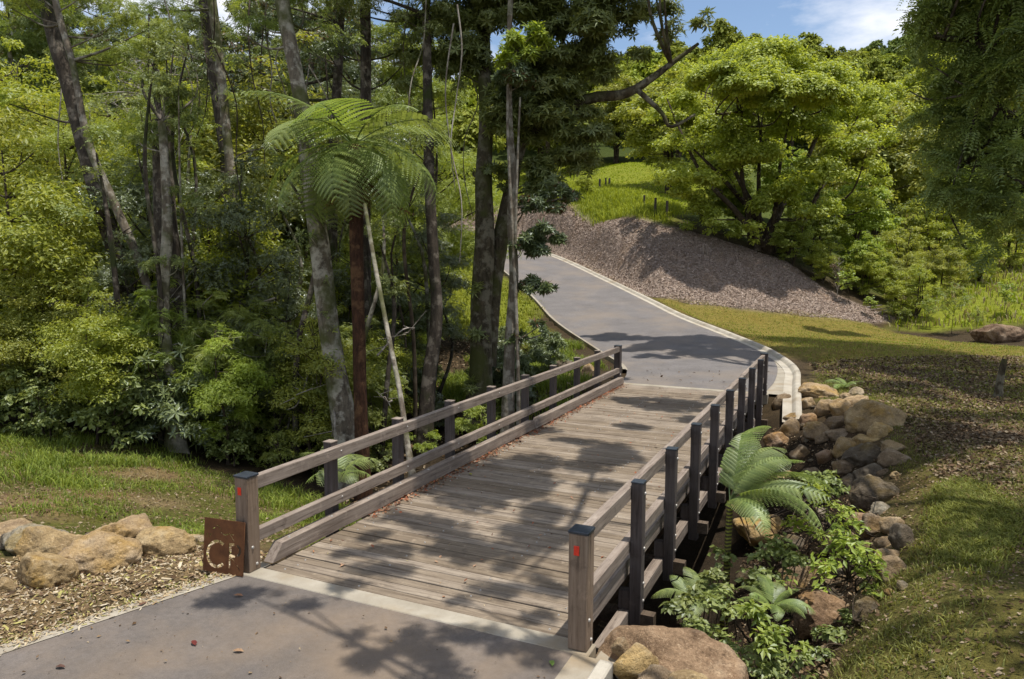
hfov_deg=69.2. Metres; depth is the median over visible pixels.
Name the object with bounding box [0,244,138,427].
young tree
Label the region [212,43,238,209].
hanging vine
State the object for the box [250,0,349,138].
forest tree
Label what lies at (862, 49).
hill tree
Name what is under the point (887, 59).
hill tree
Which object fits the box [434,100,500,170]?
hill tree
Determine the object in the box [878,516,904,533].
boulder
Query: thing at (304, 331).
young tree
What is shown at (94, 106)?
slender tree
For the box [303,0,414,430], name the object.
forest tree
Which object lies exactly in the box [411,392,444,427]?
shrub
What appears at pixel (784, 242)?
bush
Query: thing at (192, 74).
slender tree
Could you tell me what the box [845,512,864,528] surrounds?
boulder
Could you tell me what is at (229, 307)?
young tree
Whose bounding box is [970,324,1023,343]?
boulder
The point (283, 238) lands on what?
young tree
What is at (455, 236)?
forest tree
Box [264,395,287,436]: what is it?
shrub
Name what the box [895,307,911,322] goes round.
sapling
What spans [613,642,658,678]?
boulder
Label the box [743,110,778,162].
hill tree
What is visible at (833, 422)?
boulder
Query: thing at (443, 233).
forest tree
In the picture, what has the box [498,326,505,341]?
shrub
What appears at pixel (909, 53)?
hill tree
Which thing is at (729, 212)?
bush
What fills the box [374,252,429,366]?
young tree
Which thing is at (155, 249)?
slender tree
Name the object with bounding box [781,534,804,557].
boulder
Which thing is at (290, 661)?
fallen leaves
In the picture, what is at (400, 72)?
forest tree
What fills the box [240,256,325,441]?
young tree
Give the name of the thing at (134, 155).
forest tree
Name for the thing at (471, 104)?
hill tree
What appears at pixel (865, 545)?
rubble stone
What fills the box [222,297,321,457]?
young tree
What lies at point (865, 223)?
tree
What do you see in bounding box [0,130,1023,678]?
ground
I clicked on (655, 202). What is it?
fence post
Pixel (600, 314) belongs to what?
road
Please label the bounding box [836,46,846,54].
hill tree
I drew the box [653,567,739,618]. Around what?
ground fern
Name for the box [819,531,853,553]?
boulder
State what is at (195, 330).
young tree
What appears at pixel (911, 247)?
tree
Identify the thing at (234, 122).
slender tree
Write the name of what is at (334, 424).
dead branch
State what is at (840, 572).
rubble stone
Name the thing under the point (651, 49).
hill tree
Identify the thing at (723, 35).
hill tree
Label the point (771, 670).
shrub
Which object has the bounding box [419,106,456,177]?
hill tree
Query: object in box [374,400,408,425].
shrub
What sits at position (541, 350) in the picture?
shrub
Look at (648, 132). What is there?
hill tree
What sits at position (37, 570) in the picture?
boulder
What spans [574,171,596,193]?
bush
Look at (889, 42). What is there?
hill tree
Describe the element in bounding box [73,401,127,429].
shrub
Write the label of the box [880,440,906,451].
boulder
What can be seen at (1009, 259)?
bush
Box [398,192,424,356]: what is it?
slender tree
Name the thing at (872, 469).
boulder
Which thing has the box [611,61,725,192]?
tree
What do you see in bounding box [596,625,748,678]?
boulder
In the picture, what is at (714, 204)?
bush
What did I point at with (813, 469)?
boulder
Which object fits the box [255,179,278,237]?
slender tree
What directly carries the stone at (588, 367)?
on the ground at (694, 556)
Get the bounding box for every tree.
[0,0,43,85]
[0,0,102,104]
[0,0,145,364]
[0,0,167,433]
[0,14,110,113]
[0,25,87,127]
[0,37,109,163]
[0,57,37,178]
[0,60,94,134]
[0,80,122,214]
[0,106,187,237]
[0,125,132,418]
[0,189,16,220]
[0,209,19,320]
[0,219,49,346]
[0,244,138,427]
[0,257,101,427]
[0,317,50,405]
[2,0,120,106]
[2,112,74,213]
[3,188,50,255]
[5,210,66,275]
[8,147,117,175]
[13,150,186,280]
[24,276,158,443]
[26,266,150,428]
[27,72,146,168]
[35,91,111,162]
[45,230,149,329]
[46,104,94,185]
[48,121,134,438]
[48,154,139,237]
[56,91,113,185]
[56,128,218,315]
[57,97,285,247]
[62,0,138,115]
[66,100,102,138]
[68,1,100,35]
[69,23,88,42]
[71,125,184,213]
[72,19,188,121]
[73,29,190,444]
[77,61,278,227]
[80,214,182,355]
[84,23,145,125]
[84,310,158,405]
[87,276,207,439]
[97,64,206,142]
[99,0,262,276]
[101,2,228,155]
[104,123,180,267]
[106,87,162,287]
[109,21,216,316]
[115,1,174,70]
[124,66,161,154]
[124,67,153,106]
[124,159,310,350]
[125,70,207,453]
[127,56,277,155]
[128,12,231,327]
[130,90,199,201]
[132,53,219,356]
[135,241,222,314]
[136,15,223,448]
[149,316,201,369]
[156,288,272,446]
[158,0,225,69]
[163,1,286,146]
[163,22,232,91]
[163,82,211,208]
[166,140,311,430]
[167,322,284,464]
[170,116,221,303]
[174,30,346,286]
[176,208,238,261]
[178,26,200,55]
[180,79,289,163]
[181,360,257,445]
[184,227,264,308]
[186,288,223,319]
[193,44,251,115]
[196,291,262,346]
[198,0,231,251]
[198,229,226,255]
[199,164,266,431]
[200,89,255,155]
[202,307,261,373]
[210,110,241,242]
[211,89,263,203]
[221,209,351,429]
[222,0,284,120]
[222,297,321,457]
[224,3,308,164]
[228,0,368,489]
[228,0,381,419]
[229,376,284,443]
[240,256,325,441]
[241,98,300,233]
[244,142,313,456]
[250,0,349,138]
[250,329,292,437]
[252,179,311,330]
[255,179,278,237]
[256,260,317,338]
[256,304,381,476]
[258,151,298,243]
[263,0,382,152]
[265,184,379,268]
[266,44,420,286]
[266,225,303,249]
[269,75,311,265]
[269,316,318,387]
[273,294,384,449]
[282,14,386,140]
[295,83,381,180]
[300,371,387,449]
[302,181,461,337]
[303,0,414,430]
[304,217,348,286]
[311,249,380,341]
[311,358,396,431]
[313,0,506,456]
[314,19,386,87]
[323,42,405,136]
[326,337,410,432]
[337,162,379,315]
[338,295,351,342]
[339,131,413,430]
[339,315,402,410]
[342,197,454,319]
[344,0,476,162]
[344,212,412,470]
[345,314,409,403]
[346,203,379,316]
[348,164,451,291]
[350,35,419,121]
[352,79,423,219]
[365,182,412,457]
[366,319,424,448]
[370,118,446,456]
[371,26,416,104]
[371,90,419,370]
[371,170,438,417]
[371,253,428,420]
[372,109,416,228]
[373,85,417,292]
[373,110,521,302]
[374,183,429,339]
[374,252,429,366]
[380,287,452,355]
[382,125,425,310]
[384,124,440,187]
[389,0,715,431]
[390,188,471,397]
[391,136,444,161]
[394,111,497,258]
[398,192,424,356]
[411,74,460,341]
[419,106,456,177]
[423,195,474,312]
[432,79,461,101]
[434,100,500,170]
[442,117,505,180]
[452,98,478,152]
[455,74,478,113]
[467,66,505,149]
[490,0,584,446]
[493,20,557,439]
[501,132,556,153]
[529,118,596,152]
[585,67,625,103]
[589,64,631,91]
[591,74,648,163]
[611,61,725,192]
[614,54,632,66]
[615,61,658,86]
[625,44,654,60]
[626,60,648,69]
[627,106,655,158]
[629,57,727,158]
[640,34,901,254]
[645,52,664,64]
[655,39,685,59]
[656,52,701,80]
[662,45,710,61]
[690,138,769,209]
[700,17,749,56]
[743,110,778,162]
[747,33,762,41]
[755,146,820,217]
[788,119,832,157]
[798,32,834,57]
[800,90,956,254]
[804,49,830,64]
[820,172,904,257]
[823,46,848,60]
[830,56,867,84]
[832,76,945,203]
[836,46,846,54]
[844,47,866,53]
[844,55,876,86]
[847,51,865,57]
[857,49,886,68]
[863,55,901,91]
[865,39,884,55]
[873,220,932,288]
[879,38,895,49]
[879,52,916,74]
[881,34,909,54]
[881,68,914,82]
[887,0,1023,279]
[887,197,980,268]
[896,46,933,69]
[897,51,974,165]
[920,178,987,248]
[935,165,1022,256]
[942,90,1023,213]
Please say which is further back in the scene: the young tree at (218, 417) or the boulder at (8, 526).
the young tree at (218, 417)
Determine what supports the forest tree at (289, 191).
on the ground at (694, 556)
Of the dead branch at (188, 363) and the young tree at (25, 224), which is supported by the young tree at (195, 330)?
the dead branch at (188, 363)
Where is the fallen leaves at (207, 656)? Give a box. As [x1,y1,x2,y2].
[22,593,544,677]
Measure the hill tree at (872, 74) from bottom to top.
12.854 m
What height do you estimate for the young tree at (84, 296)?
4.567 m
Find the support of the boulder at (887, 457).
on the ground at (694, 556)
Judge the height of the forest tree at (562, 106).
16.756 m
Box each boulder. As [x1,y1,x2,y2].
[0,518,31,535]
[0,533,4,549]
[0,576,15,592]
[2,523,68,554]
[14,526,82,558]
[16,551,78,588]
[57,530,142,574]
[95,513,151,537]
[135,526,195,556]
[190,534,203,541]
[555,360,571,366]
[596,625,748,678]
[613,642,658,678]
[637,664,671,678]
[668,669,708,678]
[732,514,782,545]
[735,568,752,584]
[763,431,788,449]
[771,393,790,409]
[773,565,816,601]
[778,417,799,437]
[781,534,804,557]
[783,412,802,420]
[791,589,845,639]
[797,382,838,397]
[801,467,821,481]
[803,421,829,439]
[808,507,829,523]
[815,449,832,464]
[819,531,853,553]
[824,416,844,428]
[824,428,847,440]
[831,436,856,457]
[831,459,853,476]
[838,474,855,490]
[841,442,880,466]
[844,395,868,406]
[844,399,907,432]
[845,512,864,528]
[848,474,899,512]
[852,434,880,444]
[852,463,883,478]
[854,596,877,620]
[858,512,881,538]
[867,421,892,437]
[870,501,889,514]
[871,548,899,562]
[874,536,890,548]
[876,555,906,582]
[877,448,911,467]
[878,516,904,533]
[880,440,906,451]
[888,523,914,550]
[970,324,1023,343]
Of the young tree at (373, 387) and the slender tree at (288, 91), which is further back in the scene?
the slender tree at (288, 91)
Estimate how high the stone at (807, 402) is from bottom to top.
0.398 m
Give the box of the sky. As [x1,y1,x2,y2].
[0,0,916,79]
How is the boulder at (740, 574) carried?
on the ground at (694, 556)
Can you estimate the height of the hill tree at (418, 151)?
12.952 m
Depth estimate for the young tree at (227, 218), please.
20.43 m
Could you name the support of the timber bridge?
on the ground at (694, 556)
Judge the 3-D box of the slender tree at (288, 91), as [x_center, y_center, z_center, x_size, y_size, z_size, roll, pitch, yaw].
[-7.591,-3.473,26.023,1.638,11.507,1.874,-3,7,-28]
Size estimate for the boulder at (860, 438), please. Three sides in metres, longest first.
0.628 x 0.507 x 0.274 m
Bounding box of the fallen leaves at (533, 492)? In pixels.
[327,391,700,611]
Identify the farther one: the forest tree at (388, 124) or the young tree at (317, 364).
the forest tree at (388, 124)
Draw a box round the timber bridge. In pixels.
[233,345,768,678]
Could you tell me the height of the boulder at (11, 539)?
0.512 m
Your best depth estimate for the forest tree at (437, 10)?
20.90 m
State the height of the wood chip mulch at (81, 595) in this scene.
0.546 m
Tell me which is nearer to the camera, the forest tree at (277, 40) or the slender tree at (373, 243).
the slender tree at (373, 243)
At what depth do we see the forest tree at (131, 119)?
26.12 m
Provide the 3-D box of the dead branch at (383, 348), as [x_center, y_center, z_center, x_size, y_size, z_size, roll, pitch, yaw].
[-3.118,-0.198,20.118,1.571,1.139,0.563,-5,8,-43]
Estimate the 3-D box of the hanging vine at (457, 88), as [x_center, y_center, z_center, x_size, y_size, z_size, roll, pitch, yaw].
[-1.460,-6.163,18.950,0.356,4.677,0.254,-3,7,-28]
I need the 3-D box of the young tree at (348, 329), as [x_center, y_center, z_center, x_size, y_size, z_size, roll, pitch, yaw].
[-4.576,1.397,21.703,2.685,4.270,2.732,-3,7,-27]
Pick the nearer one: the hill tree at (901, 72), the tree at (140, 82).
the tree at (140, 82)
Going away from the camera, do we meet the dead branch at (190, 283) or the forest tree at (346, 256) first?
the dead branch at (190, 283)
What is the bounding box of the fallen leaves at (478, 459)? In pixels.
[313,383,708,596]
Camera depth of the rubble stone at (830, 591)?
10.35 m
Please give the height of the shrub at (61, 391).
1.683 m
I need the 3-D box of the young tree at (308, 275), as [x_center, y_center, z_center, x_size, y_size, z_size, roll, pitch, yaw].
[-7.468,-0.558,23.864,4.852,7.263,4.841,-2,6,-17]
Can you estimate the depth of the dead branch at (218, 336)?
18.96 m
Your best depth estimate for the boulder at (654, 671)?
6.07 m
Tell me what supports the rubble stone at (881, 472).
on the ground at (694, 556)
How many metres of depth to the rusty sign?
8.35 m
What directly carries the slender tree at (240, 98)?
on the ground at (694, 556)
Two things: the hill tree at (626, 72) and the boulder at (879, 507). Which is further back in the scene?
the hill tree at (626, 72)
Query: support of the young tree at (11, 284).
on the ground at (694, 556)
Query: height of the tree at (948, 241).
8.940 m
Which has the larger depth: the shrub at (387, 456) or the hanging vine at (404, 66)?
the hanging vine at (404, 66)
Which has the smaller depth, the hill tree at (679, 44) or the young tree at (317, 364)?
the young tree at (317, 364)
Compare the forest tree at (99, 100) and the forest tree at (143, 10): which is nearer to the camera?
the forest tree at (99, 100)
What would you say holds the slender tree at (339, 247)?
on the ground at (694, 556)
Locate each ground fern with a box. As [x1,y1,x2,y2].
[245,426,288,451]
[299,447,379,485]
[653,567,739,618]
[736,574,815,621]
[824,378,864,388]
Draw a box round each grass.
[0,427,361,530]
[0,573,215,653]
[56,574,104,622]
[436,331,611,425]
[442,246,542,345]
[468,162,712,223]
[518,179,689,225]
[624,285,1023,421]
[814,373,1023,678]
[880,163,1023,329]
[904,464,1023,588]
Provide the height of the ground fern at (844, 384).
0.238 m
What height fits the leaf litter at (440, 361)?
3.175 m
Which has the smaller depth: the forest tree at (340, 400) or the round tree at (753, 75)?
the forest tree at (340, 400)
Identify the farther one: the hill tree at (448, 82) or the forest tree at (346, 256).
the hill tree at (448, 82)
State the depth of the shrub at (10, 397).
18.62 m
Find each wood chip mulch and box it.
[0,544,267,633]
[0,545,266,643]
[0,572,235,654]
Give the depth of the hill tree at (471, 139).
92.60 m
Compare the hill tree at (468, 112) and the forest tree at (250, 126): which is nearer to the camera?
the forest tree at (250, 126)
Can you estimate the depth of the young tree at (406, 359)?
21.69 m
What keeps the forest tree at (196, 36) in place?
on the ground at (694, 556)
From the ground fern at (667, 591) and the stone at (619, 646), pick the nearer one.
the stone at (619, 646)
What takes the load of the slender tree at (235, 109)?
on the ground at (694, 556)
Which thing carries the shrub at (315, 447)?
on the ground at (694, 556)
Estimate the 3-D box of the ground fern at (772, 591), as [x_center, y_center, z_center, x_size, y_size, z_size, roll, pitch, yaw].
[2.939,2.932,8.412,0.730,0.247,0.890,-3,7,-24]
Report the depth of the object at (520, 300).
38.92 m
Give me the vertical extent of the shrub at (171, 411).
3.004 m
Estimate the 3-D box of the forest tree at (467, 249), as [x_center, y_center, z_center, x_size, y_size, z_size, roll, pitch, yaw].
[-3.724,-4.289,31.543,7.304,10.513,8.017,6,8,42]
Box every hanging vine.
[57,49,65,227]
[148,14,150,120]
[164,0,192,159]
[175,0,214,152]
[193,33,207,184]
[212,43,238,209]
[247,0,264,163]
[260,15,284,175]
[264,1,285,145]
[275,5,303,117]
[304,52,329,258]
[306,54,311,87]
[308,65,341,142]
[348,28,373,145]
[403,3,435,171]
[406,67,433,189]
[408,0,426,169]
[445,23,462,261]
[450,4,462,191]
[463,76,478,215]
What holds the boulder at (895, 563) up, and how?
on the ground at (694, 556)
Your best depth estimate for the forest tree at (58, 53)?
20.82 m
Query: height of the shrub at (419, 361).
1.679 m
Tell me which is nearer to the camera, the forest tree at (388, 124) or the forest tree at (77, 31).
the forest tree at (388, 124)
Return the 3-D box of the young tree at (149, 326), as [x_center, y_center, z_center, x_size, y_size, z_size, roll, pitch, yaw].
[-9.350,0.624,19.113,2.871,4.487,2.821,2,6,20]
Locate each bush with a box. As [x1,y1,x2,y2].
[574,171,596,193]
[687,186,720,220]
[717,183,754,230]
[766,212,817,265]
[781,187,857,266]
[802,237,845,283]
[839,242,897,296]
[840,233,894,292]
[871,248,927,302]
[882,260,944,318]
[921,241,975,295]
[951,229,1013,281]
[983,217,1023,267]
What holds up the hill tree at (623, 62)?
on the ground at (694, 556)
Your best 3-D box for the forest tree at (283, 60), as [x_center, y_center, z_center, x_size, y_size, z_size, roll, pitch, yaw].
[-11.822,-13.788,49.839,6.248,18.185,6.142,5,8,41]
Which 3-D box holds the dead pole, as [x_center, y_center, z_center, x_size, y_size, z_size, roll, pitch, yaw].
[-2.210,0.700,13.370,0.162,6.402,2.712,-3,7,-26]
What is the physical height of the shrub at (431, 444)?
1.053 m
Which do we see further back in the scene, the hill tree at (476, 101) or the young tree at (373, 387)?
the hill tree at (476, 101)
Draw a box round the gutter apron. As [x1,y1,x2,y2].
[767,361,784,394]
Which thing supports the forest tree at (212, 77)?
on the ground at (694, 556)
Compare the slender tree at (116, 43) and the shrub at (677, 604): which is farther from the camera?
the slender tree at (116, 43)
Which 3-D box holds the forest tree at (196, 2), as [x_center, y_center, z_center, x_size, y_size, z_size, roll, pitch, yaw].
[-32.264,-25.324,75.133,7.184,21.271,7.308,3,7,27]
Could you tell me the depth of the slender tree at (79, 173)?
21.30 m
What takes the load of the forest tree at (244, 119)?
on the ground at (694, 556)
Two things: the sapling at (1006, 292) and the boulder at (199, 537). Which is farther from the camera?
the sapling at (1006, 292)
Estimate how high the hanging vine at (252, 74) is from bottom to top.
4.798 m
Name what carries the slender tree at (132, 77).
on the ground at (694, 556)
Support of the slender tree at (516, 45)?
on the ground at (694, 556)
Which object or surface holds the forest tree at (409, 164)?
on the ground at (694, 556)
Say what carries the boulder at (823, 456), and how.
on the ground at (694, 556)
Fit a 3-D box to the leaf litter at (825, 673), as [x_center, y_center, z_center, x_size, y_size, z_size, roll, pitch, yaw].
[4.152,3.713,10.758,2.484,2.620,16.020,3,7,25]
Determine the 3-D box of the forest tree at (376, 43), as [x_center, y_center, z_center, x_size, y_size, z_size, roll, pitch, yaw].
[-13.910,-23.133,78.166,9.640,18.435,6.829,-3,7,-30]
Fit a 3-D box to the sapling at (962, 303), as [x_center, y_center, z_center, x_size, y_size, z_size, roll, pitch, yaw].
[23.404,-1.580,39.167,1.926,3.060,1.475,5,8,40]
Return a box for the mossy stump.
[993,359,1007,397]
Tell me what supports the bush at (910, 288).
on the ground at (694, 556)
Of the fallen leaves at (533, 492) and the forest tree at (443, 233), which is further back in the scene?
the forest tree at (443, 233)
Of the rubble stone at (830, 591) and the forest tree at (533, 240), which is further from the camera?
the forest tree at (533, 240)
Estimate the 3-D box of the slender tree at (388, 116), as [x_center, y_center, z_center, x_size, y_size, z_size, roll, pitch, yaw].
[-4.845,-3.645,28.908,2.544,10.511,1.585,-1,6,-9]
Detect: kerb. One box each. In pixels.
[459,230,801,421]
[504,270,626,370]
[587,659,612,678]
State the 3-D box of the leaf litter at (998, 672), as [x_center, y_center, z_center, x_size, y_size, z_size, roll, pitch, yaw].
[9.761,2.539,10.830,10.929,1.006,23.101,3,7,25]
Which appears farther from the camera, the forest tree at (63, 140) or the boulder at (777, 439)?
the forest tree at (63, 140)
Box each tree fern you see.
[241,90,458,502]
[718,426,839,643]
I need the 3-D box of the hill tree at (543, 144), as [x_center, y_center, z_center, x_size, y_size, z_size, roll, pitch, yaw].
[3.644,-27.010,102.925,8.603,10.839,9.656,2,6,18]
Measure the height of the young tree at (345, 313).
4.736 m
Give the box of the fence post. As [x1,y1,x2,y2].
[654,198,656,213]
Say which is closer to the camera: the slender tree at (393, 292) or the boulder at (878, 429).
the boulder at (878, 429)
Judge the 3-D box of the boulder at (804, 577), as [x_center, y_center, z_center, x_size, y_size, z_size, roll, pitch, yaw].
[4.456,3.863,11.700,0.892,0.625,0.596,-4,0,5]
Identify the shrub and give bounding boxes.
[0,348,84,433]
[0,361,16,424]
[0,369,17,414]
[17,381,83,440]
[25,373,89,412]
[61,353,165,449]
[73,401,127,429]
[105,343,237,452]
[155,351,236,440]
[203,411,256,465]
[207,382,272,441]
[232,405,302,466]
[238,377,281,434]
[259,430,319,468]
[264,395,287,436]
[268,401,324,449]
[312,442,323,474]
[369,431,391,473]
[372,438,391,461]
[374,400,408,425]
[394,363,436,404]
[407,353,424,369]
[409,430,441,452]
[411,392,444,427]
[418,362,444,392]
[455,398,500,443]
[492,342,536,388]
[497,332,524,359]
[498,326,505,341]
[515,372,536,408]
[519,325,540,354]
[527,325,572,373]
[528,337,559,357]
[659,567,736,644]
[680,588,818,678]
[707,531,811,655]
[731,598,814,675]
[770,469,876,533]
[780,479,874,581]
[780,516,896,598]
[807,581,878,662]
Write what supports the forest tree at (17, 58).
on the ground at (694, 556)
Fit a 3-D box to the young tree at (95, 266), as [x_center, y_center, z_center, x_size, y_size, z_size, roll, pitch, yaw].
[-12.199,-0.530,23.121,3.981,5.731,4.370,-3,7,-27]
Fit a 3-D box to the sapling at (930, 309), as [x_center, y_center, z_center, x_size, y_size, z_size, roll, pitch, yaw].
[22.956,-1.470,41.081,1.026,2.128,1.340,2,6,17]
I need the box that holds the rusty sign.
[203,517,244,576]
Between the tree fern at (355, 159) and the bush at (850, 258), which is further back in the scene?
the bush at (850, 258)
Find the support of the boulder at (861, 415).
on the ground at (694, 556)
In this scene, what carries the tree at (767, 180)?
on the ground at (694, 556)
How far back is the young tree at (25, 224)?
23.81 m
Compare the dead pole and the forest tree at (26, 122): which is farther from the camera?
the forest tree at (26, 122)
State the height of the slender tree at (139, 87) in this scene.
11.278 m
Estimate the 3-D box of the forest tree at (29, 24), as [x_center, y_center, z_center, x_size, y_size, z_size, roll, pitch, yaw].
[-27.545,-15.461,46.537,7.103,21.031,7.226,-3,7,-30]
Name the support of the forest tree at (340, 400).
on the ground at (694, 556)
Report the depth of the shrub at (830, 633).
8.39 m
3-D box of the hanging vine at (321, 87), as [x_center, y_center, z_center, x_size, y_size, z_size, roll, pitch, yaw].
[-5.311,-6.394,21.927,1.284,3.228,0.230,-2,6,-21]
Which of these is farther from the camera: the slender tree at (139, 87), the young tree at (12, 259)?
the slender tree at (139, 87)
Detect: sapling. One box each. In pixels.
[830,256,844,296]
[835,268,859,303]
[862,295,878,316]
[884,301,893,313]
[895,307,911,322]
[916,294,938,325]
[934,281,973,333]
[967,307,986,326]
[995,281,1018,315]
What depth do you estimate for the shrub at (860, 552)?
8.89 m
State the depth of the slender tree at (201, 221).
22.99 m
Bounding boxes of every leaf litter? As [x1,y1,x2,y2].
[249,332,582,508]
[729,426,886,678]
[808,354,1023,497]
[818,374,1023,678]
[908,376,1023,556]
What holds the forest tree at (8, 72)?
on the ground at (694, 556)
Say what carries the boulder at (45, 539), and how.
on the ground at (694, 556)
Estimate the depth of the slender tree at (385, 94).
25.22 m
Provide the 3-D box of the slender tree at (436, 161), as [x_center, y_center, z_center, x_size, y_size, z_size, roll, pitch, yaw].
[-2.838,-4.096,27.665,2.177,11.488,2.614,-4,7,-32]
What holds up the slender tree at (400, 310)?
on the ground at (694, 556)
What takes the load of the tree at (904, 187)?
on the ground at (694, 556)
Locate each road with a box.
[0,575,571,678]
[444,231,777,391]
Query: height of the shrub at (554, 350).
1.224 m
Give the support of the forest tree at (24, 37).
on the ground at (694, 556)
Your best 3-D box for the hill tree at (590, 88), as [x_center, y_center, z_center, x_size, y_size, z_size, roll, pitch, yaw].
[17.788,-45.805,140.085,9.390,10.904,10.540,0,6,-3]
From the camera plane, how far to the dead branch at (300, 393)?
18.30 m
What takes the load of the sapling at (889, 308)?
on the ground at (694, 556)
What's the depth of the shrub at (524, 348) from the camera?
29.16 m
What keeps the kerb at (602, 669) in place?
on the ground at (694, 556)
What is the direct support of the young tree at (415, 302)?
on the ground at (694, 556)
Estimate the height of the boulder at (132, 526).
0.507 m
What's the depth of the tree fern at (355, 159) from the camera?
16.87 m
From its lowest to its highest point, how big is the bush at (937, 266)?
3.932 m
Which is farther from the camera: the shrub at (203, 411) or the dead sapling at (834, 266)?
the dead sapling at (834, 266)
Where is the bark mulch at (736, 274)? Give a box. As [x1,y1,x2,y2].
[443,203,894,322]
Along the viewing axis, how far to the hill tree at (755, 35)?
154.98 m
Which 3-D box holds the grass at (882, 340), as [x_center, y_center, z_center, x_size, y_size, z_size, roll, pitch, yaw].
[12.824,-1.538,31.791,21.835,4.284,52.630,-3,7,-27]
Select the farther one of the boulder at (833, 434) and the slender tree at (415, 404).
the slender tree at (415, 404)
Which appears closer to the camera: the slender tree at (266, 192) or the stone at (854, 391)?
the stone at (854, 391)
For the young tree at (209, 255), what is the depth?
21.43 m
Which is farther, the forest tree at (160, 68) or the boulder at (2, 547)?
the forest tree at (160, 68)
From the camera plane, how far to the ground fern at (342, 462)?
15.50 m
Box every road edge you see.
[0,573,234,653]
[555,653,598,678]
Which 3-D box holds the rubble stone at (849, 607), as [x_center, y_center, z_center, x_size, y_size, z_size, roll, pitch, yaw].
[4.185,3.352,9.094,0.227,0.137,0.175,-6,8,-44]
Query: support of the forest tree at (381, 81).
on the ground at (694, 556)
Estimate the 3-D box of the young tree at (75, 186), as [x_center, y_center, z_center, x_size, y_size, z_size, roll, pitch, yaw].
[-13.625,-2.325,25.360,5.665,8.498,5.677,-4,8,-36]
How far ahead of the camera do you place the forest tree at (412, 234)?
30.05 m
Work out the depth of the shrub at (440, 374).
26.58 m
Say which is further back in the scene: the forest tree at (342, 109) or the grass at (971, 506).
the forest tree at (342, 109)
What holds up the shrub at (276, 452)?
on the ground at (694, 556)
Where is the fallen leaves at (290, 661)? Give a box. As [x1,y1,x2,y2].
[119,600,543,678]
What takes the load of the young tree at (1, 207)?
on the ground at (694, 556)
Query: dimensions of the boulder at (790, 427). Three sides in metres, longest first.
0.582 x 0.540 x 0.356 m
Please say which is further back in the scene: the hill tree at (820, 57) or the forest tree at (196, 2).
the hill tree at (820, 57)
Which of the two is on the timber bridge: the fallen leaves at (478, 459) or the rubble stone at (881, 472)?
the fallen leaves at (478, 459)
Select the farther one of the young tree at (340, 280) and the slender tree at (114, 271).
the young tree at (340, 280)
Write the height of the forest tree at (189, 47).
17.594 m
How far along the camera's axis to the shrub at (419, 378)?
25.02 m
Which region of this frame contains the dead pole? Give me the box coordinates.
[363,203,415,493]
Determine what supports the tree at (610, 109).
on the ground at (694, 556)
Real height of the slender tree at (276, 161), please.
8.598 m
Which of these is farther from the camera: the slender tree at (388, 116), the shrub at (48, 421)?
the slender tree at (388, 116)
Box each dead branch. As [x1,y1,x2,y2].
[143,346,244,391]
[146,259,202,303]
[198,321,238,347]
[226,344,272,356]
[238,297,277,310]
[277,370,325,409]
[306,410,337,438]
[368,311,425,355]
[376,388,394,406]
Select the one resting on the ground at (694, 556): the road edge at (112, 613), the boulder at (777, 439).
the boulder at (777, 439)
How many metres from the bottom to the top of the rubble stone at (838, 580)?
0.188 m
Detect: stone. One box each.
[581,363,593,370]
[611,637,628,656]
[789,444,809,459]
[799,413,817,423]
[801,397,815,408]
[814,399,830,415]
[815,432,828,443]
[824,579,832,585]
[826,587,838,594]
[828,398,850,415]
[835,576,846,586]
[836,568,844,575]
[839,392,851,398]
[844,606,851,616]
[848,387,863,395]
[852,594,864,603]
[861,540,872,547]
[876,469,887,475]
[884,588,893,595]
[890,471,901,478]
[896,580,907,590]
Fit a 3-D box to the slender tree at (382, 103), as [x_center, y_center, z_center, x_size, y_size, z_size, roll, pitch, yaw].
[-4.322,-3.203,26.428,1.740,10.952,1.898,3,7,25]
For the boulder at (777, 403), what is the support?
on the ground at (694, 556)
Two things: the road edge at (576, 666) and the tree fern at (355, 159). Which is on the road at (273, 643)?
the road edge at (576, 666)
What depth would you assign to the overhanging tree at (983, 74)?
14.23 m
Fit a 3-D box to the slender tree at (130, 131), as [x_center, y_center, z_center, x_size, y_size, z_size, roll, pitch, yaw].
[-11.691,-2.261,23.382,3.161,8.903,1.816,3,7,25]
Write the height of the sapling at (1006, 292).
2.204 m
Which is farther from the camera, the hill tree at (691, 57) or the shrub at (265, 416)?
the hill tree at (691, 57)
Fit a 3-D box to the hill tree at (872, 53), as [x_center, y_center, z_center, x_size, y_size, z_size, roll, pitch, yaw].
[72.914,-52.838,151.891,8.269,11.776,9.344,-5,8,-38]
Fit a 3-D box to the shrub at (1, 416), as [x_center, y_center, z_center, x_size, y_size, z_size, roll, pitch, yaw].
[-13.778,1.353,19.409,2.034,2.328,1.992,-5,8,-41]
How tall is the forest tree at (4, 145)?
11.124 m
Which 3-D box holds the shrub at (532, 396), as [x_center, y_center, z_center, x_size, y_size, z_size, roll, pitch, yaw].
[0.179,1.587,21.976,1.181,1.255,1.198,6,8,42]
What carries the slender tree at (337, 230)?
on the ground at (694, 556)
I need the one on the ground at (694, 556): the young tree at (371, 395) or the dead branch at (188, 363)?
the young tree at (371, 395)
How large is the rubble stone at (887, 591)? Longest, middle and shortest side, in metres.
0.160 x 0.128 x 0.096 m

